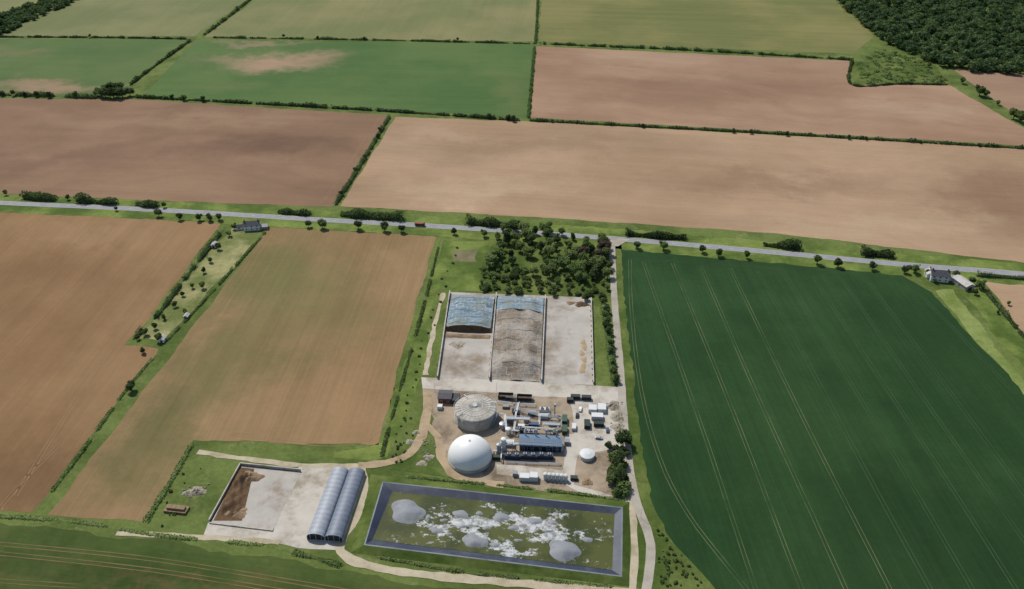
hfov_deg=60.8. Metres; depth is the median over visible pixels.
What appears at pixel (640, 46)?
hedge
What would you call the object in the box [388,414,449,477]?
yard grass
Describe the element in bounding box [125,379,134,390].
hedge tree
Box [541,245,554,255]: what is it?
copse tree
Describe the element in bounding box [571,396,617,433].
yard slab
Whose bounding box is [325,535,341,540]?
door
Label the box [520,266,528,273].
copse tree
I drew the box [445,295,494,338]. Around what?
silage stack
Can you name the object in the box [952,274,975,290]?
barn
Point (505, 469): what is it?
yard slab
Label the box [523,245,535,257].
copse tree
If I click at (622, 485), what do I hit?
yard tree
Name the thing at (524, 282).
copse tree
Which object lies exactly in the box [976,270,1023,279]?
hedge
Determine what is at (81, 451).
hedge
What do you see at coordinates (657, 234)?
thicket
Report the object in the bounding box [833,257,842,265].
road tree
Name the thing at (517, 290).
copse tree
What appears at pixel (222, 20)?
hedge
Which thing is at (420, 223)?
lorry
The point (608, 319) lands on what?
lane tree
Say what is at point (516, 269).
copse tree
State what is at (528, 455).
engine container
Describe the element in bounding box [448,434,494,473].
gas dome
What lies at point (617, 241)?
lane mouth
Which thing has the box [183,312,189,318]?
greenhouse
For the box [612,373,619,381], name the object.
lane tree
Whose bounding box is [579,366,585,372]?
feed spill
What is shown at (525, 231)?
copse tree
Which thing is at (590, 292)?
copse tree
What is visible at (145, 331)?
garden tree
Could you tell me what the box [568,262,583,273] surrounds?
copse tree
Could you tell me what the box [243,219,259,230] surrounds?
white cottage
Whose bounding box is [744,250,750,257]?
road tree
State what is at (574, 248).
copse tree
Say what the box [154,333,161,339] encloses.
garden tree
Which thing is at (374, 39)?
hedge
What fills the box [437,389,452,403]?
plant shed
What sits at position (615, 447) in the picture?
yard tree
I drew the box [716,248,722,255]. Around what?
road tree
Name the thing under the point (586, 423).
container
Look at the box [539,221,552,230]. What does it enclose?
copse tree
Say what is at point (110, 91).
clump tree
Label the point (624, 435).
yard tree
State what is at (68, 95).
hedge
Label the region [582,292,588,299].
copse tree
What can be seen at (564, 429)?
container
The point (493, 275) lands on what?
copse tree
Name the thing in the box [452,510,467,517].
lagoon mound
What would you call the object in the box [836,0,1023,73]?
woodland
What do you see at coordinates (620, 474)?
yard tree
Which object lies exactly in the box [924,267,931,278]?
house wing
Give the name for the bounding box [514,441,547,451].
steel gantry
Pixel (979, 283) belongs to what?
garden tree
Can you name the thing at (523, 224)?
copse tree
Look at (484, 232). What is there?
road tree
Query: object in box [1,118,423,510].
wheel tracks
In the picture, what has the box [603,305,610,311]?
lane tree
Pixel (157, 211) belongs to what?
road tree
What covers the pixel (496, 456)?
container
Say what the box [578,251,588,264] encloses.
copse tree
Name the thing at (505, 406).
equipment unit
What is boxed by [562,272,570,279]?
copse tree
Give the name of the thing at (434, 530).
lagoon mound
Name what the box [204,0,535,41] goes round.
olive field
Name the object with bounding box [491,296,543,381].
silage stack
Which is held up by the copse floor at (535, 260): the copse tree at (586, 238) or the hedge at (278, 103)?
the copse tree at (586, 238)
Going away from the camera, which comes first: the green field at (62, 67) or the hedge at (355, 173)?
the hedge at (355, 173)
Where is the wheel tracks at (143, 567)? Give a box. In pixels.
[0,542,345,588]
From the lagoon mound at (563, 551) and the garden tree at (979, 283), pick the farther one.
the garden tree at (979, 283)
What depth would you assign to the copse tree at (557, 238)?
703.26 m
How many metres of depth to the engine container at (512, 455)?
496.43 m
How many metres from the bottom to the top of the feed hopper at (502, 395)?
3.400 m
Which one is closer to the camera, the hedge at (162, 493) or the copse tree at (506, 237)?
the hedge at (162, 493)
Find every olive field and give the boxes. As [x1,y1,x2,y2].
[0,0,245,35]
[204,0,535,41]
[538,0,874,53]
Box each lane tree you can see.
[598,291,604,297]
[602,321,609,328]
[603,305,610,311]
[604,316,611,322]
[605,326,613,333]
[607,339,614,343]
[607,347,615,353]
[609,367,617,373]
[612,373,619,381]
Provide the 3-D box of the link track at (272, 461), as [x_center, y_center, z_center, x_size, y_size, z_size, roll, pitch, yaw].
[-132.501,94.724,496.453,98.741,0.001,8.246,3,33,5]
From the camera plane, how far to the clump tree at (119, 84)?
991.76 m
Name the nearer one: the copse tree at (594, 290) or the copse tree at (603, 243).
the copse tree at (594, 290)
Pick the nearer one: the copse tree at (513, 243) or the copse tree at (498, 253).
the copse tree at (498, 253)
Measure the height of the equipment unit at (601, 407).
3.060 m
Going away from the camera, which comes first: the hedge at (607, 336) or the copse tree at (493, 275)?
the hedge at (607, 336)
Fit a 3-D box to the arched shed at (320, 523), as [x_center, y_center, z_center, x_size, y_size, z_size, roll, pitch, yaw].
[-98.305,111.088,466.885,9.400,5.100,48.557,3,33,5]
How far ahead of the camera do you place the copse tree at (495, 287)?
647.61 m
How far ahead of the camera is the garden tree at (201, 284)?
646.75 m
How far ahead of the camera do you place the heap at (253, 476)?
484.13 m
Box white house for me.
[929,268,950,282]
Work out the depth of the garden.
662.42 m
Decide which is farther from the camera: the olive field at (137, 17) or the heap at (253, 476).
the olive field at (137, 17)
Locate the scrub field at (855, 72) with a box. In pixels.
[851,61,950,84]
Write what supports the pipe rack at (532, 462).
on the yard at (446, 428)
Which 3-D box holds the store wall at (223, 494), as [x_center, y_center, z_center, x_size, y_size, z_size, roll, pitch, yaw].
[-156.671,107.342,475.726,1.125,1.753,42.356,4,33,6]
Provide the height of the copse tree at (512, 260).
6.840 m
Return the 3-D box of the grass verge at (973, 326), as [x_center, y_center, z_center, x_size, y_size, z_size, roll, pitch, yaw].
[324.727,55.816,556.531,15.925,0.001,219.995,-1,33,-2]
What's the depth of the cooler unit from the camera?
513.48 m
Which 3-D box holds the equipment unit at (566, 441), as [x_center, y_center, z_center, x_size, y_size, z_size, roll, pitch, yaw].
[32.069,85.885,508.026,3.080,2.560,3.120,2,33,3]
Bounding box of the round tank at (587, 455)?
[579,448,594,461]
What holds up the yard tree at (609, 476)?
on the yard at (446, 428)
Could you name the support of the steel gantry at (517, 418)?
on the yard at (446, 428)
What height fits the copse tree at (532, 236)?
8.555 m
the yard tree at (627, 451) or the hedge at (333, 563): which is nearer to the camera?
the hedge at (333, 563)
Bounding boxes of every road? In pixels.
[0,201,1023,275]
[421,377,617,397]
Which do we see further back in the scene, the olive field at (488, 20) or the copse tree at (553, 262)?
the olive field at (488, 20)
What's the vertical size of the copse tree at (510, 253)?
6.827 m
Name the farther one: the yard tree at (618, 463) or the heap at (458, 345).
the heap at (458, 345)
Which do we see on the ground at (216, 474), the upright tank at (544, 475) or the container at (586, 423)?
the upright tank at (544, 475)
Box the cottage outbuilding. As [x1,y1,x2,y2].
[235,224,242,229]
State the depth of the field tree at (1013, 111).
925.19 m
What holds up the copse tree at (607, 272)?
on the copse floor at (535, 260)
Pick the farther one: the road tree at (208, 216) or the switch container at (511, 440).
the road tree at (208, 216)
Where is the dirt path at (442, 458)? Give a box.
[428,424,504,487]
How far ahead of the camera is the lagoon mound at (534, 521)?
457.88 m
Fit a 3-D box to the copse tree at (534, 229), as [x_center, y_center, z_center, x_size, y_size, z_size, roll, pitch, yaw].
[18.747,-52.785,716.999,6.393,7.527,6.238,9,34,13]
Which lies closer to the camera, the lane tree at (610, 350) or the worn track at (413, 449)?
the worn track at (413, 449)
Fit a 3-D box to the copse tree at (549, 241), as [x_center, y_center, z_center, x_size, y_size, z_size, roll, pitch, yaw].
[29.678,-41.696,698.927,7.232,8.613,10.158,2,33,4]
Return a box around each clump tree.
[92,87,99,95]
[96,87,107,97]
[101,82,112,87]
[105,87,116,97]
[111,82,123,87]
[114,86,128,97]
[125,88,134,95]
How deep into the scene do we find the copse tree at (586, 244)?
694.59 m
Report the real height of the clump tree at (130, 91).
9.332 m
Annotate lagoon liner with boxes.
[366,482,621,574]
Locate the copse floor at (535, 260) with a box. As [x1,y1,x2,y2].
[481,240,604,295]
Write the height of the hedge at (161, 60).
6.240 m
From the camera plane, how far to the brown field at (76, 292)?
615.37 m
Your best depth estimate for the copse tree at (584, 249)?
680.99 m
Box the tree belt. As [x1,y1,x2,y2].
[0,0,73,34]
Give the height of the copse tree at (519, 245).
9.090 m
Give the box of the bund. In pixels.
[351,475,629,586]
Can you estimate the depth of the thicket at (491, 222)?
729.62 m
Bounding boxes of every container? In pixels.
[437,404,442,409]
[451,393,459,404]
[492,454,500,459]
[505,452,520,459]
[506,439,513,446]
[521,452,536,459]
[529,422,538,427]
[537,452,552,459]
[538,413,547,418]
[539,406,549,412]
[562,414,566,424]
[562,424,566,434]
[567,397,573,402]
[571,394,580,399]
[581,395,590,400]
[584,419,589,428]
[594,421,603,426]
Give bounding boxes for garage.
[260,223,267,229]
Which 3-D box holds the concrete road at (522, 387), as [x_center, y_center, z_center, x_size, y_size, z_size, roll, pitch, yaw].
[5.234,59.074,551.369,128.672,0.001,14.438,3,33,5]
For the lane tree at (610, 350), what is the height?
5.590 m
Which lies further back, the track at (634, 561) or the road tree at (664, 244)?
the road tree at (664, 244)
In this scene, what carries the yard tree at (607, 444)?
on the yard at (446, 428)
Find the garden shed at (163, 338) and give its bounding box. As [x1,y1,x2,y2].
[158,334,166,342]
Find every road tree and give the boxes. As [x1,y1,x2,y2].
[153,209,162,215]
[175,213,182,218]
[195,214,202,219]
[205,213,212,219]
[304,220,310,226]
[317,219,326,228]
[353,220,362,228]
[379,221,388,230]
[398,225,405,230]
[481,229,486,235]
[634,241,640,246]
[659,240,668,249]
[699,245,706,250]
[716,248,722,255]
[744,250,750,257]
[814,254,822,262]
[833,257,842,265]
[869,261,877,268]
[901,266,909,272]
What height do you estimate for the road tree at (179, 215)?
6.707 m
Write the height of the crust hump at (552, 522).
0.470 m
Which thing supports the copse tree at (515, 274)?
on the copse floor at (535, 260)
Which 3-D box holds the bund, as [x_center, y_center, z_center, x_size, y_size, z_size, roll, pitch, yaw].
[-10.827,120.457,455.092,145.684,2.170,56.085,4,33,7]
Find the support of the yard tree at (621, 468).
on the yard at (446, 428)
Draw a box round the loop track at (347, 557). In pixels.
[333,466,632,588]
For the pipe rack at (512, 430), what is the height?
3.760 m
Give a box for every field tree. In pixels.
[975,84,986,95]
[983,90,990,97]
[1009,108,1019,118]
[1015,110,1023,121]
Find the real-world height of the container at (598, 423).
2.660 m
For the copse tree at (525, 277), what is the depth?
657.14 m
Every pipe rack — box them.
[496,400,536,406]
[496,413,519,435]
[507,461,561,464]
[512,406,561,419]
[513,402,519,433]
[521,426,551,429]
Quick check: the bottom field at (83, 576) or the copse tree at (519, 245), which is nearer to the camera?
the bottom field at (83, 576)
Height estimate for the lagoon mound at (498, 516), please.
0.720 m
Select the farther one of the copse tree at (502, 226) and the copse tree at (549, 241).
the copse tree at (502, 226)
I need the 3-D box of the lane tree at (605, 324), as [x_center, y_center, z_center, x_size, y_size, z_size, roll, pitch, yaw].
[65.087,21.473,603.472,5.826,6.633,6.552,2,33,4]
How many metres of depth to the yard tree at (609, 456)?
496.47 m
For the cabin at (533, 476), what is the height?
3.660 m
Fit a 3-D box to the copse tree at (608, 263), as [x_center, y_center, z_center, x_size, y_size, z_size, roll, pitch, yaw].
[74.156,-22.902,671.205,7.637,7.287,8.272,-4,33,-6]
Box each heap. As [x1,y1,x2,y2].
[182,489,191,495]
[188,486,206,495]
[213,467,253,520]
[225,508,247,518]
[245,471,264,482]
[406,439,415,443]
[416,460,426,465]
[423,455,434,460]
[449,341,465,348]
[575,301,589,306]
[582,478,592,485]
[606,400,619,410]
[610,410,623,422]
[610,422,624,432]
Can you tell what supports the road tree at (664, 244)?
on the ground at (216, 474)
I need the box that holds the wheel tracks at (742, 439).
[628,259,891,588]
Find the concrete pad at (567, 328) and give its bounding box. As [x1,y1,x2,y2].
[438,292,593,384]
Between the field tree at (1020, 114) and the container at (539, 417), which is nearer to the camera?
the container at (539, 417)
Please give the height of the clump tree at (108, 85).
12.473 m
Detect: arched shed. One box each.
[307,466,348,540]
[325,468,365,541]
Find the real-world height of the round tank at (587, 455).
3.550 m
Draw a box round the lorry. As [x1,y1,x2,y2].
[415,222,424,226]
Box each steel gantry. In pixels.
[500,441,512,451]
[506,415,529,421]
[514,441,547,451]
[543,421,559,427]
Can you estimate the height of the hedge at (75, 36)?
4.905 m
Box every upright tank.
[543,472,546,479]
[564,474,567,481]
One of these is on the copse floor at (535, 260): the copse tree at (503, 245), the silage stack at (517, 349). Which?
the copse tree at (503, 245)
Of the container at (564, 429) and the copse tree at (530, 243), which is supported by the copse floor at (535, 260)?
the copse tree at (530, 243)
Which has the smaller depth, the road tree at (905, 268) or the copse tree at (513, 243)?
the road tree at (905, 268)
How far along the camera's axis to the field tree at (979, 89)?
984.13 m
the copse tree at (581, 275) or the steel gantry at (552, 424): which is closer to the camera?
the steel gantry at (552, 424)
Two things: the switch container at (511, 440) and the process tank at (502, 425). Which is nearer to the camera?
the switch container at (511, 440)
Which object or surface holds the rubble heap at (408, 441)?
on the yard grass at (409, 464)
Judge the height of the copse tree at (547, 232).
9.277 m
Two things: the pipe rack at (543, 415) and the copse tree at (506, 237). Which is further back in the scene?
the copse tree at (506, 237)
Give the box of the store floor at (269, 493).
[211,466,300,529]
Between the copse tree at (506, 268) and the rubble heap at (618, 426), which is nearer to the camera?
the rubble heap at (618, 426)
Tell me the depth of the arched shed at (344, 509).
462.51 m
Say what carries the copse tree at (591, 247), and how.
on the copse floor at (535, 260)
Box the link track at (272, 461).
[196,449,357,467]
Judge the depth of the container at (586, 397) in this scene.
540.41 m
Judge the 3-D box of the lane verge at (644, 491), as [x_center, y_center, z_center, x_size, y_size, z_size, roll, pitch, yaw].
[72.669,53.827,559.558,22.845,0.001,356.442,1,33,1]
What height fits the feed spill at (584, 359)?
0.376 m
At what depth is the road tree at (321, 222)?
723.46 m
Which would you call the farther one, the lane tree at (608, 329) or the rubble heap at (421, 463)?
the lane tree at (608, 329)
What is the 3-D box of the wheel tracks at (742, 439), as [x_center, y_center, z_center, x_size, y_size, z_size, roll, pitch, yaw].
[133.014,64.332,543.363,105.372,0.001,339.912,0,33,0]
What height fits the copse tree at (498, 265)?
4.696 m
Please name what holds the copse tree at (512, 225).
on the ground at (216, 474)
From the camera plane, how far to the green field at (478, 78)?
1047.77 m
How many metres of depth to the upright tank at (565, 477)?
481.61 m
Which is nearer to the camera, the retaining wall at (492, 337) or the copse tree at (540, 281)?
the retaining wall at (492, 337)
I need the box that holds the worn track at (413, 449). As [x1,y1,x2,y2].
[358,392,432,468]
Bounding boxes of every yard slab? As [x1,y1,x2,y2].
[497,464,573,484]
[563,433,619,495]
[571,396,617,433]
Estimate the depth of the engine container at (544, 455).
496.47 m
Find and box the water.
[372,492,613,569]
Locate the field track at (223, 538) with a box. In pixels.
[116,531,279,543]
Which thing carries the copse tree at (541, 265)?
on the copse floor at (535, 260)
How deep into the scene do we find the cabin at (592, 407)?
531.05 m
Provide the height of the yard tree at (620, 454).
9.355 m
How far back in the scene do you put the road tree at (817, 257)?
675.50 m
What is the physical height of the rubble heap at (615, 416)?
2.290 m
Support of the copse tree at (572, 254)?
on the copse floor at (535, 260)
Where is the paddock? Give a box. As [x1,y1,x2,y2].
[960,288,1023,364]
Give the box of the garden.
[140,228,262,339]
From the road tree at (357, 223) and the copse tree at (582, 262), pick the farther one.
the road tree at (357, 223)
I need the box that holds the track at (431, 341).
[423,293,445,374]
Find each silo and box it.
[496,442,501,453]
[501,437,505,451]
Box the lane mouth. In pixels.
[609,238,628,245]
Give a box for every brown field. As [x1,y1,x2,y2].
[0,98,386,206]
[0,213,220,512]
[48,227,435,521]
[340,117,1023,262]
[530,46,1023,145]
[953,69,1023,120]
[986,282,1023,331]
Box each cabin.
[513,470,517,476]
[519,472,529,481]
[529,471,537,481]
[588,404,596,412]
[591,412,602,419]
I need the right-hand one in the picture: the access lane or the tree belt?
the access lane
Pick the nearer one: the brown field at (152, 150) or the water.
the water
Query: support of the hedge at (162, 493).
on the ground at (216, 474)
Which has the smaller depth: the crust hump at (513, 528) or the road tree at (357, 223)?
the crust hump at (513, 528)
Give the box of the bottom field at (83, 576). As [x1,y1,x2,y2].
[0,523,473,588]
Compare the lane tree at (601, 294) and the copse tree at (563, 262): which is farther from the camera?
the copse tree at (563, 262)
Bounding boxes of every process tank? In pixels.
[499,421,505,429]
[505,427,510,434]
[553,429,558,435]
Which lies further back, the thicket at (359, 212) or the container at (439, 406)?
the thicket at (359, 212)
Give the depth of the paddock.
610.17 m
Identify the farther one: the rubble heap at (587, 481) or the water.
the rubble heap at (587, 481)
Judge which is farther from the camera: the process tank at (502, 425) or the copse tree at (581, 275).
the copse tree at (581, 275)
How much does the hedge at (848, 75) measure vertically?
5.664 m
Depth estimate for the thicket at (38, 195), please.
769.50 m
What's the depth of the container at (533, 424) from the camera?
519.42 m
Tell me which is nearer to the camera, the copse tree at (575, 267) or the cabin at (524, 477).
the cabin at (524, 477)
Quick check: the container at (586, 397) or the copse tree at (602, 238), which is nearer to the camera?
the container at (586, 397)
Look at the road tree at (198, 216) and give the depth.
735.16 m
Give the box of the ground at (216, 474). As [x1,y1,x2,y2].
[0,0,1023,588]
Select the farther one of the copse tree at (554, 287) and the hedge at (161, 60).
the hedge at (161, 60)
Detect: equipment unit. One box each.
[502,404,508,408]
[514,427,522,432]
[564,438,569,444]
[570,475,577,480]
[572,423,575,430]
[598,403,605,412]
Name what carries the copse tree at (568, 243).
on the copse floor at (535, 260)
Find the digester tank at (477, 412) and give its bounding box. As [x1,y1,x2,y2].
[454,392,497,431]
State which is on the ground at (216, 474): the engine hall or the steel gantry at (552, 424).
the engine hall
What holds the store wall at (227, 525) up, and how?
on the ground at (216, 474)
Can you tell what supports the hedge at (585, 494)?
on the ground at (216, 474)
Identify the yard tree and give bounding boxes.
[604,441,611,448]
[605,469,615,483]
[607,452,616,460]
[610,472,621,482]
[611,479,631,497]
[612,444,618,450]
[612,448,625,460]
[613,459,624,467]
[614,429,631,445]
[614,466,625,471]
[615,469,628,480]
[622,460,628,468]
[624,448,630,454]
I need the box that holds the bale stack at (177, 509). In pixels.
[163,504,189,514]
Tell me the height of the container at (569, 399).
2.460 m
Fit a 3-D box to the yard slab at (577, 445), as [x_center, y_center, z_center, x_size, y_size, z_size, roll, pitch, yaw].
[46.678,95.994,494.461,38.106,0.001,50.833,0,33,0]
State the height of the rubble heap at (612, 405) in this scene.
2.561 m
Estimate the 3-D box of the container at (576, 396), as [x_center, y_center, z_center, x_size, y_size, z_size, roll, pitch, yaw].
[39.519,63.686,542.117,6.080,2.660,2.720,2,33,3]
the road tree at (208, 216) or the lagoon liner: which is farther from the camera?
the road tree at (208, 216)
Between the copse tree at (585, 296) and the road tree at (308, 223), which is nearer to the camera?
the copse tree at (585, 296)
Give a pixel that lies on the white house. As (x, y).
(944, 276)
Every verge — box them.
[0,194,1023,284]
[603,245,668,588]
[935,289,1023,393]
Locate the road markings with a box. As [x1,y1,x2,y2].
[12,201,1019,274]
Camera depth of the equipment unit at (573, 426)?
517.56 m
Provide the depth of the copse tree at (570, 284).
650.71 m
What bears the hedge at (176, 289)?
on the ground at (216, 474)
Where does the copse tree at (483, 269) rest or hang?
on the rough grass at (461, 276)
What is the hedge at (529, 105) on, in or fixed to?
on the ground at (216, 474)
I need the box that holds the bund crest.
[364,481,622,576]
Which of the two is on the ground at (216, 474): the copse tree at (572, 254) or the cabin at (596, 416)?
the cabin at (596, 416)
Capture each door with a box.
[307,534,323,539]
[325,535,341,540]
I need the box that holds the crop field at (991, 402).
[621,249,1023,588]
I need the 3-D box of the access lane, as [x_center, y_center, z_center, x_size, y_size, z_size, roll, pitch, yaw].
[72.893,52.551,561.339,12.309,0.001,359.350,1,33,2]
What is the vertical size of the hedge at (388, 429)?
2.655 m
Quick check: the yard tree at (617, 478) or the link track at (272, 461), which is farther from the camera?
the link track at (272, 461)
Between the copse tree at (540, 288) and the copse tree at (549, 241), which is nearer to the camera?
the copse tree at (540, 288)
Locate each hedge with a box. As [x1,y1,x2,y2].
[0,35,186,38]
[0,90,96,98]
[0,514,263,545]
[35,352,158,512]
[129,39,190,84]
[133,226,226,338]
[134,94,519,120]
[142,442,194,521]
[166,230,268,340]
[202,0,250,35]
[213,35,535,43]
[268,547,341,567]
[334,114,390,204]
[370,555,612,587]
[380,239,440,456]
[382,474,620,500]
[526,46,535,117]
[529,117,1023,148]
[534,0,538,43]
[540,41,853,59]
[600,302,619,383]
[846,58,947,86]
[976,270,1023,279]
[981,287,1023,338]
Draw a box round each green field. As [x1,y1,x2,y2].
[0,39,186,95]
[146,40,533,116]
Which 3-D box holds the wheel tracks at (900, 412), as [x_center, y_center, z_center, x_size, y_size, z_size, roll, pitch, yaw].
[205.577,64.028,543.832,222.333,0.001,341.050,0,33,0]
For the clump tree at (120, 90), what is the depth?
980.40 m
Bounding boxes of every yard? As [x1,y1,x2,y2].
[204,467,358,549]
[423,388,629,497]
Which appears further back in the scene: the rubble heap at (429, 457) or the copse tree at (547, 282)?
the copse tree at (547, 282)
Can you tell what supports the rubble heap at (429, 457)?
on the ground at (216, 474)
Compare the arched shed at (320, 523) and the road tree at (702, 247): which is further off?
the road tree at (702, 247)
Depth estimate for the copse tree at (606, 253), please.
679.95 m
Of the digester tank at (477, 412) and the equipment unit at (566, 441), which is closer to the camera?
the equipment unit at (566, 441)
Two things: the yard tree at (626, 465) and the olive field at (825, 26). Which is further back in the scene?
the olive field at (825, 26)
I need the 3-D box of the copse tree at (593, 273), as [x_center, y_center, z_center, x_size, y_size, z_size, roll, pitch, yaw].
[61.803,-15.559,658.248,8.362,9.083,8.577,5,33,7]
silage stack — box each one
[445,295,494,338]
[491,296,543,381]
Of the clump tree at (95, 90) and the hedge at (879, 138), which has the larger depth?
the clump tree at (95, 90)
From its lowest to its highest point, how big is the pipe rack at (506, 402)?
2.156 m
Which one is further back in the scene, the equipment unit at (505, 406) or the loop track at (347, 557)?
the equipment unit at (505, 406)
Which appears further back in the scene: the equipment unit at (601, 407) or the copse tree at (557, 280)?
the copse tree at (557, 280)
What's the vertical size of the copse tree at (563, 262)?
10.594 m
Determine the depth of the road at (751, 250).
724.14 m
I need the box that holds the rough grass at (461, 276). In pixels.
[327,240,489,460]
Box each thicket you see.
[19,190,58,201]
[73,192,118,205]
[135,199,159,207]
[277,207,310,215]
[340,207,403,221]
[464,213,520,227]
[624,228,686,240]
[763,238,802,249]
[860,244,895,258]
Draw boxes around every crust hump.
[490,543,499,547]
[508,526,518,529]
[549,520,556,524]
[581,537,592,541]
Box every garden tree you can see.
[141,327,147,334]
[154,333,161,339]
[198,281,204,286]
[912,265,919,271]
[969,276,976,282]
[976,279,986,287]
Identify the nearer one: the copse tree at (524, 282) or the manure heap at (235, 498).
the manure heap at (235, 498)
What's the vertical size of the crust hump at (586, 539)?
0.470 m
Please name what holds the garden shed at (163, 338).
on the ground at (216, 474)
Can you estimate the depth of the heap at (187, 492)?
474.73 m
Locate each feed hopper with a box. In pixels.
[498,392,513,399]
[506,394,531,400]
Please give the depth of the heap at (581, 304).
630.08 m
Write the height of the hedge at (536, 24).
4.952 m
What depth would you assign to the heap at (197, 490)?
475.27 m
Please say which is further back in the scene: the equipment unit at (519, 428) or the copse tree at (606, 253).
the copse tree at (606, 253)
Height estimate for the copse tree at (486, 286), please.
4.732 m
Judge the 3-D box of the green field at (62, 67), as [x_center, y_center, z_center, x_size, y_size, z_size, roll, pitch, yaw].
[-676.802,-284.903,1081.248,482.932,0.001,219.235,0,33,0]
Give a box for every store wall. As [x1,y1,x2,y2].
[208,463,240,521]
[209,522,272,530]
[240,462,300,471]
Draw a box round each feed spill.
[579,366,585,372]
[581,356,586,363]
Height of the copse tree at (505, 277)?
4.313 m
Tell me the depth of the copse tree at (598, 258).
669.74 m
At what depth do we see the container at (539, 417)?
525.92 m
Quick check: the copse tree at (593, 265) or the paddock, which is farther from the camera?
the copse tree at (593, 265)
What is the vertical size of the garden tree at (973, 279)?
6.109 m
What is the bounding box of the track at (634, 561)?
[625,496,638,588]
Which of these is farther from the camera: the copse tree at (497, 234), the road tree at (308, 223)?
the road tree at (308, 223)
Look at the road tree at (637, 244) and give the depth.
696.17 m
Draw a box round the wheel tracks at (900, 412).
[632,258,1023,588]
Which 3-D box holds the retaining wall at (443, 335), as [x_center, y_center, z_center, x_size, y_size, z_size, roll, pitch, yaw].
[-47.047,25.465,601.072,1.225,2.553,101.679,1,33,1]
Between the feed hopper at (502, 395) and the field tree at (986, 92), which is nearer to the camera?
the feed hopper at (502, 395)
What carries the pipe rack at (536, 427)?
on the yard at (446, 428)
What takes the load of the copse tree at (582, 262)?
on the copse floor at (535, 260)
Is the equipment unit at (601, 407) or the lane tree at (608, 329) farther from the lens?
the lane tree at (608, 329)
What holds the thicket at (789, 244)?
on the ground at (216, 474)
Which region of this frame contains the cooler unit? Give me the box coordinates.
[524,429,537,434]
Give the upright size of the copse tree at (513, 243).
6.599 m
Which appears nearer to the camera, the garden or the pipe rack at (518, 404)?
the pipe rack at (518, 404)
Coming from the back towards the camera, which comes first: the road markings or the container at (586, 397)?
the road markings
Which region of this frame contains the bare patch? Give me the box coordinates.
[453,249,479,261]
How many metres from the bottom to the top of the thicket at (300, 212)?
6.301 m
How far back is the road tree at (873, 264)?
669.25 m
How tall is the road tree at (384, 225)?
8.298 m
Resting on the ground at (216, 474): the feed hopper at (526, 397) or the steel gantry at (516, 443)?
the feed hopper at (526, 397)
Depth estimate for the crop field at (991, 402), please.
518.84 m
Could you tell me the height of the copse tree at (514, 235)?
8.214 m
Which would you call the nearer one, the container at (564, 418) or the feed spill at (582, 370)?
the container at (564, 418)
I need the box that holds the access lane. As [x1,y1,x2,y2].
[609,246,655,588]
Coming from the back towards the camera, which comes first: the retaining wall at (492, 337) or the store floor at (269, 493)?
the retaining wall at (492, 337)
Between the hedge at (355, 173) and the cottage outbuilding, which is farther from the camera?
the hedge at (355, 173)
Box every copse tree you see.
[479,266,486,271]
[479,282,490,291]
[484,253,498,266]
[487,271,500,279]
[491,248,504,261]
[491,284,500,290]
[494,231,500,239]
[494,262,502,268]
[495,241,506,248]
[500,223,505,230]
[500,275,509,281]
[502,231,510,243]
[502,265,509,271]
[503,286,510,293]
[507,219,518,230]
[507,250,514,256]
[508,257,516,263]
[508,271,518,278]
[510,231,520,239]
[510,265,519,272]
[511,240,518,246]
[513,286,522,294]
[516,242,524,251]
[518,221,529,229]
[520,227,530,237]
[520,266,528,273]
[521,275,531,280]
[521,280,531,286]
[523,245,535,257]
[526,232,537,240]
[527,240,534,246]
[529,265,538,275]
[531,226,537,232]
[534,278,543,285]
[536,241,545,251]
[537,284,543,291]
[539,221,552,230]
[539,262,545,271]
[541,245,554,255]
[542,228,552,236]
[543,258,549,264]
[543,265,557,277]
[544,279,551,285]
[545,237,553,244]
[547,259,558,269]
[551,284,559,289]
[553,233,560,242]
[554,277,560,283]
[557,256,569,268]
[558,227,565,235]
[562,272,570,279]
[564,241,572,247]
[565,249,578,262]
[566,282,573,287]
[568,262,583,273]
[571,245,579,250]
[574,270,587,281]
[576,246,588,253]
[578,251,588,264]
[578,259,586,271]
[581,241,590,246]
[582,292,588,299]
[583,236,589,241]
[583,289,593,295]
[587,260,600,270]
[588,243,594,254]
[588,268,598,278]
[589,254,604,263]
[592,249,603,255]
[592,287,598,292]
[596,236,609,242]
[596,239,611,248]
[602,247,610,258]
[602,268,613,278]
[603,260,612,267]
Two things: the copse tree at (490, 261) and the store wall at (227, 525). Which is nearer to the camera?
the store wall at (227, 525)
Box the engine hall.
[519,428,561,451]
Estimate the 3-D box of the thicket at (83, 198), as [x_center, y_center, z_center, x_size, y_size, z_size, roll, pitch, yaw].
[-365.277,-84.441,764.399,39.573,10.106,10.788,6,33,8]
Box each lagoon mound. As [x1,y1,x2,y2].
[391,499,425,523]
[429,527,442,532]
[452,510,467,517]
[462,534,488,546]
[493,512,509,521]
[528,518,542,523]
[549,540,580,561]
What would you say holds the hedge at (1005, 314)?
on the ground at (216, 474)

